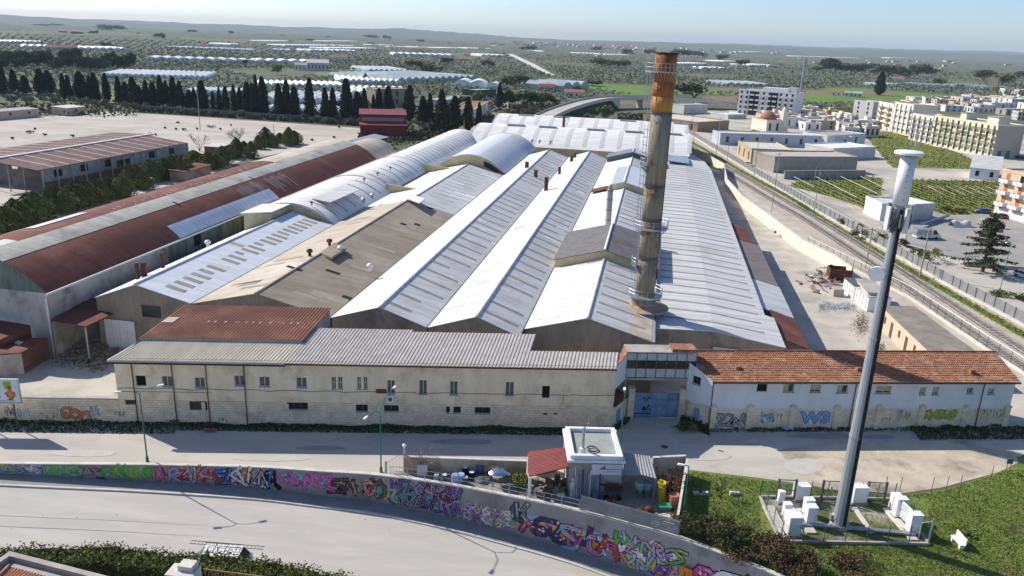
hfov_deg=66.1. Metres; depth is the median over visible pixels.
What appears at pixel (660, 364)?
window
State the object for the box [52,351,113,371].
weeds
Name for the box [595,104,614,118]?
broad tree
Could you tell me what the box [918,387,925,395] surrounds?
window
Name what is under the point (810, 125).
town house
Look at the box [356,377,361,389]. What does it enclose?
window
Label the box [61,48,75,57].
pine tree
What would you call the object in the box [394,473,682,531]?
yard floor
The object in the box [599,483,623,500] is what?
scrap cart
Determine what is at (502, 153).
vault hall
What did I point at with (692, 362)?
window
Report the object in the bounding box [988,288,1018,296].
bush
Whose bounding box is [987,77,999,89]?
old tower
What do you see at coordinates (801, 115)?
town house
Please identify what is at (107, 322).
door panel
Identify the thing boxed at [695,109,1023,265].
town pavement
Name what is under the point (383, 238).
factory shed
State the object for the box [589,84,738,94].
crop field
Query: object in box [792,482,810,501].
equipment cabinet
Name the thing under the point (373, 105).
cypress
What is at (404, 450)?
wire gate
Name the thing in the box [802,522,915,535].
cable tray
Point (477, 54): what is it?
greenhouse
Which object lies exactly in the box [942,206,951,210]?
bush
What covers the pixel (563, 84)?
greenhouse
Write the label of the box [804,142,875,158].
white roof shed
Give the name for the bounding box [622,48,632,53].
broad tree
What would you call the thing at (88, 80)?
cypress
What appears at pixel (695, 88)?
umbrella pine
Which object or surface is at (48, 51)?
pine tree
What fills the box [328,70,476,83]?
greenhouse
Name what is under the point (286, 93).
cypress
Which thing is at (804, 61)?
antenna mast
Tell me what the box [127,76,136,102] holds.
cypress
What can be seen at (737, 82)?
greenhouse
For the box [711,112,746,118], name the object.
white roof house
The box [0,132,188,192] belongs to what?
ruined shed
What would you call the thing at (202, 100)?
cypress
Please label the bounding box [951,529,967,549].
concrete bench
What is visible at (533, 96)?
broad tree
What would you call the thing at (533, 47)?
broad tree
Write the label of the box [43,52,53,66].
pine tree
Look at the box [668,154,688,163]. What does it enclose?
blue roof
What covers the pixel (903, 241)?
bush
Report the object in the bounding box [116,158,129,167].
window
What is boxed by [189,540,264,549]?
ladder
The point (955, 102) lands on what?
town house
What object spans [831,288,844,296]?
grey crate
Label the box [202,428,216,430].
plastic sheet
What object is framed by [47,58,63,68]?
pine tree
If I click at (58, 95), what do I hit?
olive tree
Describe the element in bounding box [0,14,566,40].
hills
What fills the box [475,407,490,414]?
window
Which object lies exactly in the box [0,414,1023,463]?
weeds
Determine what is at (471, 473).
barrel
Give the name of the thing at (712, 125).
brick warehouse
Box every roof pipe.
[134,262,139,279]
[140,261,146,276]
[160,252,164,268]
[533,170,538,176]
[544,177,548,190]
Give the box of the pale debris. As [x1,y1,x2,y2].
[649,512,672,525]
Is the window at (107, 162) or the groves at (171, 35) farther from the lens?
the groves at (171, 35)
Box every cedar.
[424,88,455,130]
[946,211,1017,275]
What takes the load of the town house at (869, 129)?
on the town pavement at (878, 165)
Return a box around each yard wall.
[404,455,526,476]
[652,454,685,475]
[676,457,687,532]
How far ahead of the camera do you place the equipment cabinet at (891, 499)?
80.82 m
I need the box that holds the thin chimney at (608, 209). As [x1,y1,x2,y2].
[605,184,613,224]
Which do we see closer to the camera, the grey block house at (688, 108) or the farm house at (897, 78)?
the grey block house at (688, 108)
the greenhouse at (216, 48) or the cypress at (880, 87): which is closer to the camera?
the cypress at (880, 87)
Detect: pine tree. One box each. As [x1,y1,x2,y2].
[0,50,10,57]
[0,58,10,67]
[2,52,17,67]
[10,58,26,69]
[14,49,29,58]
[20,55,39,67]
[33,50,43,65]
[41,49,52,65]
[41,55,51,66]
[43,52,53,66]
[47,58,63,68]
[55,56,68,65]
[57,49,64,57]
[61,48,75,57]
[65,56,75,66]
[69,47,82,56]
[73,54,84,69]
[83,56,96,70]
[85,60,99,69]
[92,57,103,63]
[99,59,109,71]
[100,51,115,59]
[108,55,121,66]
[113,58,127,68]
[115,55,131,66]
[126,52,136,66]
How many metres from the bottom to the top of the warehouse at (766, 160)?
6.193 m
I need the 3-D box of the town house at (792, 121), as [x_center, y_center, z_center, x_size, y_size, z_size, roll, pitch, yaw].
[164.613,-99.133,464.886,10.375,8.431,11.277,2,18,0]
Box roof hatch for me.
[321,243,345,258]
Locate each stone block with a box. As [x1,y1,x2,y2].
[699,491,708,495]
[729,491,739,495]
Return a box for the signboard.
[591,464,621,474]
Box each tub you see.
[474,474,483,482]
[482,472,490,480]
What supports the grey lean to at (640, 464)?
on the yard floor at (629, 496)
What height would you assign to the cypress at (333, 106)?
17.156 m
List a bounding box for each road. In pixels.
[0,486,602,575]
[693,131,1023,310]
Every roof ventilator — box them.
[204,240,210,246]
[306,248,312,255]
[367,263,372,270]
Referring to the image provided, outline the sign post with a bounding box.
[1006,459,1013,471]
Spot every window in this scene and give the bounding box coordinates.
[53,169,61,176]
[80,164,87,171]
[105,159,110,166]
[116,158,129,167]
[126,400,136,403]
[136,376,145,384]
[141,305,160,317]
[148,151,154,157]
[162,376,172,387]
[190,401,207,408]
[194,378,205,388]
[234,376,245,386]
[259,377,269,387]
[286,403,308,410]
[296,378,307,388]
[331,377,336,389]
[337,377,342,389]
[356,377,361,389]
[356,405,370,412]
[363,377,367,389]
[384,405,398,412]
[387,380,395,394]
[418,380,427,394]
[445,406,460,413]
[449,381,457,395]
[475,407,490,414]
[505,382,513,396]
[542,386,549,396]
[627,360,635,367]
[637,360,645,367]
[647,361,655,367]
[657,361,665,367]
[667,361,675,368]
[676,361,685,368]
[686,361,695,368]
[691,376,700,386]
[757,384,766,390]
[782,384,793,392]
[809,385,820,392]
[836,385,847,393]
[875,386,891,394]
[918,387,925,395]
[931,387,938,395]
[987,388,994,394]
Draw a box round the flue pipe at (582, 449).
[580,422,589,452]
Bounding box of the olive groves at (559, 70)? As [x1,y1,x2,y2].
[0,33,1023,108]
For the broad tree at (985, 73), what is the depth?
1377.83 m
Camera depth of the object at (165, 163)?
236.69 m
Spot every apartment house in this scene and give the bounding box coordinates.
[853,100,878,119]
[993,168,1023,223]
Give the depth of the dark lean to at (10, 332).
108.19 m
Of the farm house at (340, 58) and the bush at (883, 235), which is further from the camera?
the farm house at (340, 58)
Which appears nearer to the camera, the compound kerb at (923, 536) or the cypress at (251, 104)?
the compound kerb at (923, 536)
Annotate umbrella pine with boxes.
[404,60,422,70]
[674,83,707,102]
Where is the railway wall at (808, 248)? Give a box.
[690,148,853,270]
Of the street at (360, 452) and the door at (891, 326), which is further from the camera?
the door at (891, 326)
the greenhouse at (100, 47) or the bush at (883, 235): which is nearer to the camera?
the bush at (883, 235)
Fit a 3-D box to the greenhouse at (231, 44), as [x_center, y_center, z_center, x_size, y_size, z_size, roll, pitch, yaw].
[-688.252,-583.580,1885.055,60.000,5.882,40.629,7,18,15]
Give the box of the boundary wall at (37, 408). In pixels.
[0,395,120,422]
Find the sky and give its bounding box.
[0,0,1023,51]
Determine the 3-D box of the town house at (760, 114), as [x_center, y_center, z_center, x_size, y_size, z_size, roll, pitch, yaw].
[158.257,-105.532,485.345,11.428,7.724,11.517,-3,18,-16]
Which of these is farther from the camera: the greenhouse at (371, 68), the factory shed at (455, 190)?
the greenhouse at (371, 68)
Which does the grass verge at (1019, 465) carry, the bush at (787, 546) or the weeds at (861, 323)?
the bush at (787, 546)
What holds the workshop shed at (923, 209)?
on the town pavement at (878, 165)
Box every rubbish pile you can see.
[796,264,839,292]
[818,301,854,311]
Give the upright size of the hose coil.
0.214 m
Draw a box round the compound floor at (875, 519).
[763,498,924,541]
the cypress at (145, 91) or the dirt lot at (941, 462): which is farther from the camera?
the cypress at (145, 91)
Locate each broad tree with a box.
[94,24,127,29]
[100,42,112,45]
[153,33,163,37]
[269,64,282,71]
[363,35,378,37]
[420,64,436,71]
[439,57,455,62]
[458,95,466,103]
[470,90,484,100]
[480,59,495,66]
[497,75,516,87]
[502,89,518,103]
[510,74,532,83]
[515,91,541,101]
[520,45,536,49]
[538,93,559,102]
[583,113,594,117]
[586,80,602,85]
[589,58,614,66]
[590,46,602,50]
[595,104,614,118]
[605,60,630,67]
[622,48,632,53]
[644,49,656,53]
[670,49,689,56]
[686,50,708,55]
[715,54,728,59]
[735,59,750,64]
[808,66,823,71]
[820,57,847,73]
[839,63,865,72]
[857,63,877,71]
[869,64,905,76]
[894,68,913,75]
[909,63,933,76]
[920,68,943,74]
[932,78,947,83]
[972,69,999,81]
[985,73,1020,84]
[1015,71,1023,75]
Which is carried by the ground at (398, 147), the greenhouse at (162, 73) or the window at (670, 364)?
the greenhouse at (162, 73)
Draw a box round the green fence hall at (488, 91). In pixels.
[462,88,495,96]
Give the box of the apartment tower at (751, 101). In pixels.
[737,87,804,115]
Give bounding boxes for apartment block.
[875,101,894,130]
[890,102,938,135]
[907,113,940,143]
[929,112,1023,157]
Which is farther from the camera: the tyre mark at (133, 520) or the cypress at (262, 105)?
the cypress at (262, 105)
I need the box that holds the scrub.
[0,93,648,147]
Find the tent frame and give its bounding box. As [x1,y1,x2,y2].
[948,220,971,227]
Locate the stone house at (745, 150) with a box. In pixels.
[737,140,792,161]
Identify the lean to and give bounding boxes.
[0,320,31,354]
[0,338,49,375]
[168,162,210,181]
[527,447,568,497]
[623,452,655,500]
[731,223,752,243]
[737,239,777,286]
[751,278,793,318]
[770,309,809,349]
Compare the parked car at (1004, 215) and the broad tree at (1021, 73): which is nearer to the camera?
the parked car at (1004, 215)
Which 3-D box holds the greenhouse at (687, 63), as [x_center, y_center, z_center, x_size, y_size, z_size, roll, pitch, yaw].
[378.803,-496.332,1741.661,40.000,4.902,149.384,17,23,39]
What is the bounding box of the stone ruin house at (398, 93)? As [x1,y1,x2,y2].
[366,87,406,105]
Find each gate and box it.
[385,444,405,473]
[626,385,687,419]
[775,478,797,499]
[819,480,839,500]
[867,481,888,502]
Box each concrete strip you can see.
[762,505,790,538]
[792,504,816,533]
[852,507,873,533]
[882,508,918,540]
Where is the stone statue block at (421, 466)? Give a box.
[417,463,427,475]
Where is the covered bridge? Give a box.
[615,343,697,392]
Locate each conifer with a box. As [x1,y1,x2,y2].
[0,205,27,231]
[0,216,14,232]
[0,225,6,233]
[2,197,17,208]
[12,201,38,227]
[16,193,51,220]
[22,191,55,221]
[39,184,56,204]
[44,200,60,217]
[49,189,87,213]
[51,184,60,200]
[61,182,81,205]
[67,179,81,186]
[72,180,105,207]
[89,180,107,201]
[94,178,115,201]
[102,176,113,196]
[106,182,129,197]
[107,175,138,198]
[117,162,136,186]
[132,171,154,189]
[133,164,145,174]
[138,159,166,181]
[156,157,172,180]
[167,154,175,162]
[169,157,186,174]
[181,150,199,162]
[183,162,201,174]
[189,153,202,162]
[197,152,221,169]
[211,145,235,163]
[213,154,228,167]
[223,144,242,158]
[230,137,244,156]
[243,141,259,157]
[252,135,265,148]
[255,127,272,146]
[265,134,281,147]
[276,132,283,142]
[281,126,298,145]
[292,130,303,143]
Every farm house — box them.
[45,45,77,49]
[329,55,347,61]
[412,48,423,50]
[539,83,554,90]
[564,89,584,97]
[831,90,844,95]
[892,76,903,82]
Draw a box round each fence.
[580,494,680,535]
[688,129,1023,326]
[760,480,933,541]
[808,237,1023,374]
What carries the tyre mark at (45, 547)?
on the road at (335, 541)
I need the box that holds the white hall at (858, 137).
[803,130,865,143]
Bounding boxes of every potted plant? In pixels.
[510,473,528,488]
[554,483,566,496]
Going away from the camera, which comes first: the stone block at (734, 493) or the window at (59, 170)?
the stone block at (734, 493)
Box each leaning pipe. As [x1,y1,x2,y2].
[581,469,583,495]
[587,473,589,496]
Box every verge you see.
[679,455,1023,575]
[692,142,1023,337]
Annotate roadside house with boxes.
[425,95,471,105]
[459,100,487,122]
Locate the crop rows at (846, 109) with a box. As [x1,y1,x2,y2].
[788,107,999,214]
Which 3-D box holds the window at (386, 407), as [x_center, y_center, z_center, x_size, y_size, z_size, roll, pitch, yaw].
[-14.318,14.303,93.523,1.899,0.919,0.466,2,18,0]
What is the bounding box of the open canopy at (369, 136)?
[349,134,388,141]
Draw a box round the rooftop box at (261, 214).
[240,204,289,229]
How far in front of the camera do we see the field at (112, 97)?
482.61 m
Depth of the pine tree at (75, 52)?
801.43 m
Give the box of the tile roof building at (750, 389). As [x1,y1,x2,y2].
[686,349,1021,429]
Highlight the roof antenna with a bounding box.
[189,550,202,568]
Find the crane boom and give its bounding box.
[920,215,949,224]
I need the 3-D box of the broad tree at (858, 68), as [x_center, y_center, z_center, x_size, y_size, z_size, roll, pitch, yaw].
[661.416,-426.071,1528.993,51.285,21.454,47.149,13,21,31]
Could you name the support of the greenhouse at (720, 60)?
on the ground at (398, 147)
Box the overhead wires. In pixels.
[692,112,926,233]
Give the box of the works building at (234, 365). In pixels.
[106,305,619,428]
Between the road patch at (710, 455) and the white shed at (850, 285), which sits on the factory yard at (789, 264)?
the white shed at (850, 285)
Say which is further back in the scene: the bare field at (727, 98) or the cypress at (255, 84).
the bare field at (727, 98)
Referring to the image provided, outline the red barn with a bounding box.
[359,108,407,136]
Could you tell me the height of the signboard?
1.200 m
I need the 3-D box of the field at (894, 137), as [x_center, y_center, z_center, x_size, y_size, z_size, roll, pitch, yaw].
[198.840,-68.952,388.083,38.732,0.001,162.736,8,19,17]
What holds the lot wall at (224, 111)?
on the ground at (398, 147)
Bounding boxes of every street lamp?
[114,384,164,461]
[363,385,396,472]
[620,387,625,443]
[678,463,689,515]
[1000,242,1010,288]
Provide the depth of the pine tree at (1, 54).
778.13 m
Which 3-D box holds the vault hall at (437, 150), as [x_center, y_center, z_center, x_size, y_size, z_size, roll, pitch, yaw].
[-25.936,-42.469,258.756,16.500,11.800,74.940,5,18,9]
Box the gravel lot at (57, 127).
[0,111,390,232]
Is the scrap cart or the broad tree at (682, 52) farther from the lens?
the broad tree at (682, 52)
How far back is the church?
431.42 m
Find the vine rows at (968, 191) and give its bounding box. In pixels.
[928,186,998,194]
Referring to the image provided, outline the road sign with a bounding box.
[679,565,692,575]
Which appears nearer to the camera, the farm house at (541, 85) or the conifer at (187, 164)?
the conifer at (187, 164)
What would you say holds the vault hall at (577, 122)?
on the ground at (398, 147)
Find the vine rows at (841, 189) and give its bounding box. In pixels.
[793,176,883,196]
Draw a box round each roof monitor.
[553,222,659,269]
[606,148,646,161]
[611,165,645,194]
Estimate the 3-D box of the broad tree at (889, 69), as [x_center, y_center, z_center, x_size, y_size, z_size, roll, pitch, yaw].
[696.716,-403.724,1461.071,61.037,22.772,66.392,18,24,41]
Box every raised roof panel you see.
[312,185,359,202]
[403,194,424,202]
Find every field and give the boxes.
[102,93,114,103]
[316,70,350,77]
[447,52,490,59]
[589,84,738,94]
[702,96,738,101]
[707,87,895,94]
[789,176,881,208]
[803,88,952,104]
[867,131,971,168]
[910,180,998,214]
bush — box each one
[670,508,736,545]
[671,421,689,431]
[684,422,698,430]
[713,522,754,554]
[720,528,799,565]
[759,544,822,575]
[772,534,796,550]
[827,549,878,575]
[850,229,868,237]
[871,232,888,240]
[899,238,910,245]
[910,248,923,256]
[919,247,945,260]
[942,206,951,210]
[951,526,977,539]
[955,207,965,212]
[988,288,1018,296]
[1014,294,1023,300]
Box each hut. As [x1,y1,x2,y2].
[0,107,38,119]
[51,104,85,115]
[204,143,227,153]
[845,91,862,97]
[855,278,878,295]
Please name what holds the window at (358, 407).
in the works building at (234, 365)
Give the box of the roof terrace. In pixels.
[164,559,258,575]
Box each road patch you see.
[48,450,114,456]
[232,455,309,460]
[295,446,344,449]
[427,439,491,444]
[690,450,731,459]
[741,439,769,443]
[784,458,823,474]
[786,433,863,438]
[912,436,953,438]
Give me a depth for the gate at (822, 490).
81.85 m
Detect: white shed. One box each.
[843,277,866,299]
[854,287,891,311]
[969,154,1003,180]
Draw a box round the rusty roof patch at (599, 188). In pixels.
[591,185,608,192]
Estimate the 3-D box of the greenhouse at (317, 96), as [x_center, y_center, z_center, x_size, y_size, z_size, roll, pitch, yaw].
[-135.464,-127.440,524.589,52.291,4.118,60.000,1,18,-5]
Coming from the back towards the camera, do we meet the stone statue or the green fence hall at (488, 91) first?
the green fence hall at (488, 91)
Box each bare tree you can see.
[189,133,208,150]
[225,128,244,139]
[407,443,446,474]
[711,478,738,496]
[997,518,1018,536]
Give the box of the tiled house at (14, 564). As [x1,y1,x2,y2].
[0,551,105,575]
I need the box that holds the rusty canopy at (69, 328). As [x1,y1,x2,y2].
[51,295,112,358]
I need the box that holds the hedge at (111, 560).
[0,538,358,575]
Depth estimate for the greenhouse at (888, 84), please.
1071.07 m
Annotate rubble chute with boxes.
[657,480,666,501]
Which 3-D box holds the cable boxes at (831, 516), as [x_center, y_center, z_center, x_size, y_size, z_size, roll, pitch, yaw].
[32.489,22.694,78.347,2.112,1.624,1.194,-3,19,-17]
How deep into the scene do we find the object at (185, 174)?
237.91 m
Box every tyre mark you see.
[0,513,259,530]
[0,524,250,540]
[0,546,180,555]
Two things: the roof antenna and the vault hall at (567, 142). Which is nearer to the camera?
the roof antenna
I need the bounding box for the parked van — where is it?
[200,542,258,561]
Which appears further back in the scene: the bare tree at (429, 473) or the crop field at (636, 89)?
the crop field at (636, 89)
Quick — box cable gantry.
[918,519,934,542]
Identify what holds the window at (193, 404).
in the works building at (234, 365)
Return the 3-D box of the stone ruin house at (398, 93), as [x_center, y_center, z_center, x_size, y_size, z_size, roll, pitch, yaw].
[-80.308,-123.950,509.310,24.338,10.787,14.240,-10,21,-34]
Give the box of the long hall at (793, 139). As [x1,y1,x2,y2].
[712,130,852,146]
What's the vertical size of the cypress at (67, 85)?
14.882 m
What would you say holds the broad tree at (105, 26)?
on the ground at (398, 147)
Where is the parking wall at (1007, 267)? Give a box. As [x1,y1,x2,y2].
[964,263,1023,269]
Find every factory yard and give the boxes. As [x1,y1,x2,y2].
[0,221,239,396]
[177,167,1023,456]
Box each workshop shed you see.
[864,196,914,221]
[878,195,934,219]
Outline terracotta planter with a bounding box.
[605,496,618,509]
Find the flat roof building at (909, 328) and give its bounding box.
[882,306,973,349]
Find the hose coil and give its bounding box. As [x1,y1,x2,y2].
[586,445,597,451]
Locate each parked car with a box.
[974,208,991,213]
[993,213,1008,218]
[1012,269,1023,276]
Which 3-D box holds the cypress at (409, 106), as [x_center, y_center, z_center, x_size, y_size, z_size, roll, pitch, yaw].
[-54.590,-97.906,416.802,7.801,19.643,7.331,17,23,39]
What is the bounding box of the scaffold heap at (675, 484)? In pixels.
[656,461,692,497]
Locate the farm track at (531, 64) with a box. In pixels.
[490,45,553,75]
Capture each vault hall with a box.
[0,140,377,353]
[272,175,390,223]
[337,156,425,187]
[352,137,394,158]
[387,129,476,166]
[437,133,535,173]
[471,122,691,158]
[492,113,689,133]
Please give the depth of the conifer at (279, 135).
323.32 m
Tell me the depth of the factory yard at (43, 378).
103.50 m
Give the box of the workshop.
[562,426,625,494]
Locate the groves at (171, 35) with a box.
[0,23,1023,73]
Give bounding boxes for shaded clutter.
[533,473,566,497]
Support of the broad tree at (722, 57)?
on the ground at (398, 147)
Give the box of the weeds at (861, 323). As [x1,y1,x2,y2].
[850,310,885,349]
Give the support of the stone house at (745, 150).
on the town pavement at (878, 165)
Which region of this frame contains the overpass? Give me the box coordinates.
[535,95,737,117]
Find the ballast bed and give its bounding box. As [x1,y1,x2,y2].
[691,136,1023,362]
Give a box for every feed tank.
[635,479,643,497]
[643,480,652,496]
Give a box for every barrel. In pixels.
[442,473,446,481]
[451,473,458,483]
[458,472,464,483]
[463,466,467,475]
[463,476,467,484]
[469,470,474,480]
[476,465,483,473]
[593,491,598,501]
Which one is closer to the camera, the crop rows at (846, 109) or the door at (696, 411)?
the door at (696, 411)
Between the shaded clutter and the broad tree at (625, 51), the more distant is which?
the broad tree at (625, 51)
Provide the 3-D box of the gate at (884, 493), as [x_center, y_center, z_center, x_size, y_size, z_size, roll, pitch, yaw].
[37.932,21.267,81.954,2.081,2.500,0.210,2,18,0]
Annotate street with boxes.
[0,422,814,485]
[465,93,514,131]
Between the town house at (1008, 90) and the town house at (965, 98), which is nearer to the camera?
the town house at (965, 98)
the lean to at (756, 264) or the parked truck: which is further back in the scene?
the parked truck
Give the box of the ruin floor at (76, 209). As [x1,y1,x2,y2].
[0,203,89,224]
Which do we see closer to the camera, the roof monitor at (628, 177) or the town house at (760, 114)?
the roof monitor at (628, 177)
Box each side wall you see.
[612,388,627,426]
[684,400,709,423]
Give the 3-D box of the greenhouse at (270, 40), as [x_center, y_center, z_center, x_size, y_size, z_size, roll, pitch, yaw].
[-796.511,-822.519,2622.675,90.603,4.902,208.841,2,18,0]
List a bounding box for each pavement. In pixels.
[0,474,645,575]
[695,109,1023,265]
[905,211,1023,266]
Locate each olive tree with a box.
[6,97,15,103]
[20,95,30,103]
[37,95,47,102]
[47,96,57,104]
[51,93,62,97]
[68,96,76,102]
[75,98,85,104]
[142,101,149,105]
[235,109,245,113]
[298,113,309,119]
[321,116,328,121]
[421,125,430,129]
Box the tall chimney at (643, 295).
[627,52,678,314]
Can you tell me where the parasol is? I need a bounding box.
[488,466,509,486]
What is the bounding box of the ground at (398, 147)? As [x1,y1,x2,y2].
[0,23,1023,495]
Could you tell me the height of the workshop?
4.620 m
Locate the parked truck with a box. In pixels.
[911,227,940,238]
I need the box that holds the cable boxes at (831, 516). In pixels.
[829,507,834,521]
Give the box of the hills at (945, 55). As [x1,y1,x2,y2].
[0,18,1023,61]
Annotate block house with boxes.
[294,62,306,69]
[306,59,328,70]
[672,103,707,113]
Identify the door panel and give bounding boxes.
[104,319,114,346]
[111,319,121,347]
[119,320,128,348]
[126,321,135,345]
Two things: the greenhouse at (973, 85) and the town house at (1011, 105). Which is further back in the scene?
the greenhouse at (973, 85)
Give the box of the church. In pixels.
[751,107,788,131]
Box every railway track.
[692,144,1023,354]
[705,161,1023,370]
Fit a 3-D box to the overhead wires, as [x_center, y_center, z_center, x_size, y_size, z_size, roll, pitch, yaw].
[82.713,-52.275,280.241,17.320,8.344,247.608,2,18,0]
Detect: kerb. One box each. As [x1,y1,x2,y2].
[0,484,609,575]
[759,495,930,545]
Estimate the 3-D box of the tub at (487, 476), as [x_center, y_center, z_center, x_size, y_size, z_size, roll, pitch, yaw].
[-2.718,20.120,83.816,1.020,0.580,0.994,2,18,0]
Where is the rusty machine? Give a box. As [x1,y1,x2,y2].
[629,505,657,518]
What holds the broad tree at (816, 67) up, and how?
on the ground at (398, 147)
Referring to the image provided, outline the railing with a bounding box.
[390,466,579,509]
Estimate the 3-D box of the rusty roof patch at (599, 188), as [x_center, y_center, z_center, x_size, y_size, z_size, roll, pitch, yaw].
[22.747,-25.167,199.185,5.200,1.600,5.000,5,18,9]
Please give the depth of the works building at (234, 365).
93.18 m
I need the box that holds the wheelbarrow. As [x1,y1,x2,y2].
[653,502,674,511]
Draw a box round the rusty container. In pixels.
[826,265,852,280]
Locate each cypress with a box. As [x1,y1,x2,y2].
[0,64,9,93]
[8,69,20,91]
[18,75,31,93]
[32,68,45,93]
[42,70,56,92]
[59,73,66,98]
[65,75,72,98]
[70,71,87,98]
[86,75,90,99]
[88,72,100,99]
[101,72,111,100]
[114,76,122,103]
[120,81,127,102]
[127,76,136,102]
[130,85,145,104]
[142,80,148,101]
[147,81,157,105]
[155,75,163,105]
[162,80,170,106]
[168,76,175,106]
[174,81,185,107]
[183,89,191,107]
[191,87,196,108]
[194,80,208,108]
[210,90,215,108]
[216,87,222,109]
[221,86,230,109]
[231,84,236,110]
[236,87,243,110]
[241,81,249,111]
[248,83,255,111]
[253,74,257,112]
[255,76,269,112]
[273,82,283,113]
[282,79,289,113]
[288,85,301,114]
[303,77,316,115]
[319,87,330,116]
[329,88,337,116]
[338,78,352,117]
[351,91,362,118]
[361,88,368,108]
[371,94,375,108]
[375,88,382,108]
[382,86,394,108]
[403,84,416,121]
[415,95,427,124]
[425,94,433,123]
[446,95,463,128]
[461,96,473,130]
[475,102,482,125]
[495,82,502,107]
[873,71,886,94]
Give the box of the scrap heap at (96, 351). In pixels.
[50,338,127,371]
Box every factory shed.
[94,211,334,343]
[191,199,454,327]
[330,149,568,331]
[365,163,503,214]
[428,151,606,333]
[525,156,657,393]
[654,154,785,367]
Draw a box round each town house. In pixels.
[756,111,779,117]
[762,109,777,113]
[788,115,801,127]
[791,114,816,119]
[796,119,821,130]
[802,108,825,114]
[803,105,817,110]
[803,117,835,128]
[804,112,827,117]
[817,113,835,118]
[823,107,838,114]
[832,111,853,117]
[833,116,844,120]
[835,118,849,129]
[841,123,860,131]
[843,120,864,129]
[849,115,866,122]
[860,116,878,125]
[860,123,880,136]
[901,98,926,102]
[906,96,921,100]
[922,95,939,102]
[930,98,956,103]
[939,104,963,111]
[948,101,963,104]
[950,95,979,101]
[961,101,983,108]
[964,104,994,112]
[970,98,991,102]
[972,103,996,112]
[983,100,1007,107]
[987,96,1011,101]
[995,108,1023,114]
[1000,88,1021,93]
[1002,98,1023,102]
[1002,102,1017,107]
[1005,94,1023,97]
[1010,91,1023,95]
[1011,110,1023,120]
[1017,102,1023,108]
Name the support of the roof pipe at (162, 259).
on the factory shed at (149, 301)
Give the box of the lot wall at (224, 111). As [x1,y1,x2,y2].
[137,105,409,126]
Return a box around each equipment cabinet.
[775,489,785,504]
[780,501,792,517]
[782,509,795,522]
[783,512,803,538]
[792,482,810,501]
[800,496,815,513]
[803,503,818,522]
[851,483,869,504]
[886,492,902,508]
[890,496,908,519]
[898,502,912,521]
[903,511,924,535]
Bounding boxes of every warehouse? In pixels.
[643,113,729,131]
[752,150,858,172]
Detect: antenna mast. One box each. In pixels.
[800,58,807,91]
[829,122,924,531]
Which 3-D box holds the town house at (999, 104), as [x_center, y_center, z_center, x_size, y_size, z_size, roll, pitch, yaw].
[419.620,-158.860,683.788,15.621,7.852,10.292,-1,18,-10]
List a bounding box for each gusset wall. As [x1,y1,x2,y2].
[385,183,415,192]
[423,164,449,173]
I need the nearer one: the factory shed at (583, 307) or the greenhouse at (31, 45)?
the factory shed at (583, 307)
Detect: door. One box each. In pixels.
[104,319,135,348]
[616,407,620,423]
[693,407,699,422]
[888,322,892,338]
[903,336,907,349]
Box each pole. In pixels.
[195,68,200,129]
[771,152,779,212]
[814,169,820,211]
[864,227,872,268]
[919,229,929,275]
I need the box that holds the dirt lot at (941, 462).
[780,440,1018,493]
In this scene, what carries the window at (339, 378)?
in the works building at (234, 365)
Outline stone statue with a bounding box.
[569,477,575,497]
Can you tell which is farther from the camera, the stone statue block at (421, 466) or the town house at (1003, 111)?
the town house at (1003, 111)
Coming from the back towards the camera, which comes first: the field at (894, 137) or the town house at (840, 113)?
the town house at (840, 113)
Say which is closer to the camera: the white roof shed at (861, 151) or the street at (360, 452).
the street at (360, 452)
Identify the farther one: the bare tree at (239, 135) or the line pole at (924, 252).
the bare tree at (239, 135)
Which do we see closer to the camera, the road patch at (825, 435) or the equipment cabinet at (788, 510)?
the equipment cabinet at (788, 510)
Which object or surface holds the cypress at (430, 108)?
on the ground at (398, 147)
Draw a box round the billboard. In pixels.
[0,378,22,428]
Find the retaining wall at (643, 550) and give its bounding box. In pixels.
[0,461,784,575]
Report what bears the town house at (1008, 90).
on the ground at (398, 147)
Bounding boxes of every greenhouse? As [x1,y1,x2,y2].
[0,40,44,43]
[20,44,46,47]
[78,46,126,50]
[99,69,216,78]
[145,55,256,62]
[165,46,254,50]
[184,86,242,94]
[208,43,240,45]
[250,40,287,41]
[256,58,305,63]
[257,79,341,87]
[267,44,352,46]
[267,90,353,103]
[268,104,352,114]
[269,48,290,51]
[297,49,357,51]
[308,47,376,49]
[313,40,352,41]
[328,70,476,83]
[334,74,400,83]
[350,85,400,93]
[351,65,407,70]
[363,44,394,45]
[386,46,426,47]
[390,52,455,56]
[454,78,471,87]
[470,78,487,87]
[471,53,506,56]
[486,81,505,88]
[525,79,588,90]
[677,62,707,64]
[693,66,728,69]
[706,60,735,61]
[706,79,770,86]
[729,63,770,66]
[787,55,850,57]
[863,82,898,85]
[901,82,947,86]
[946,83,1005,87]
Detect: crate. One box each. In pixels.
[667,497,678,505]
[668,492,679,500]
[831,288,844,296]

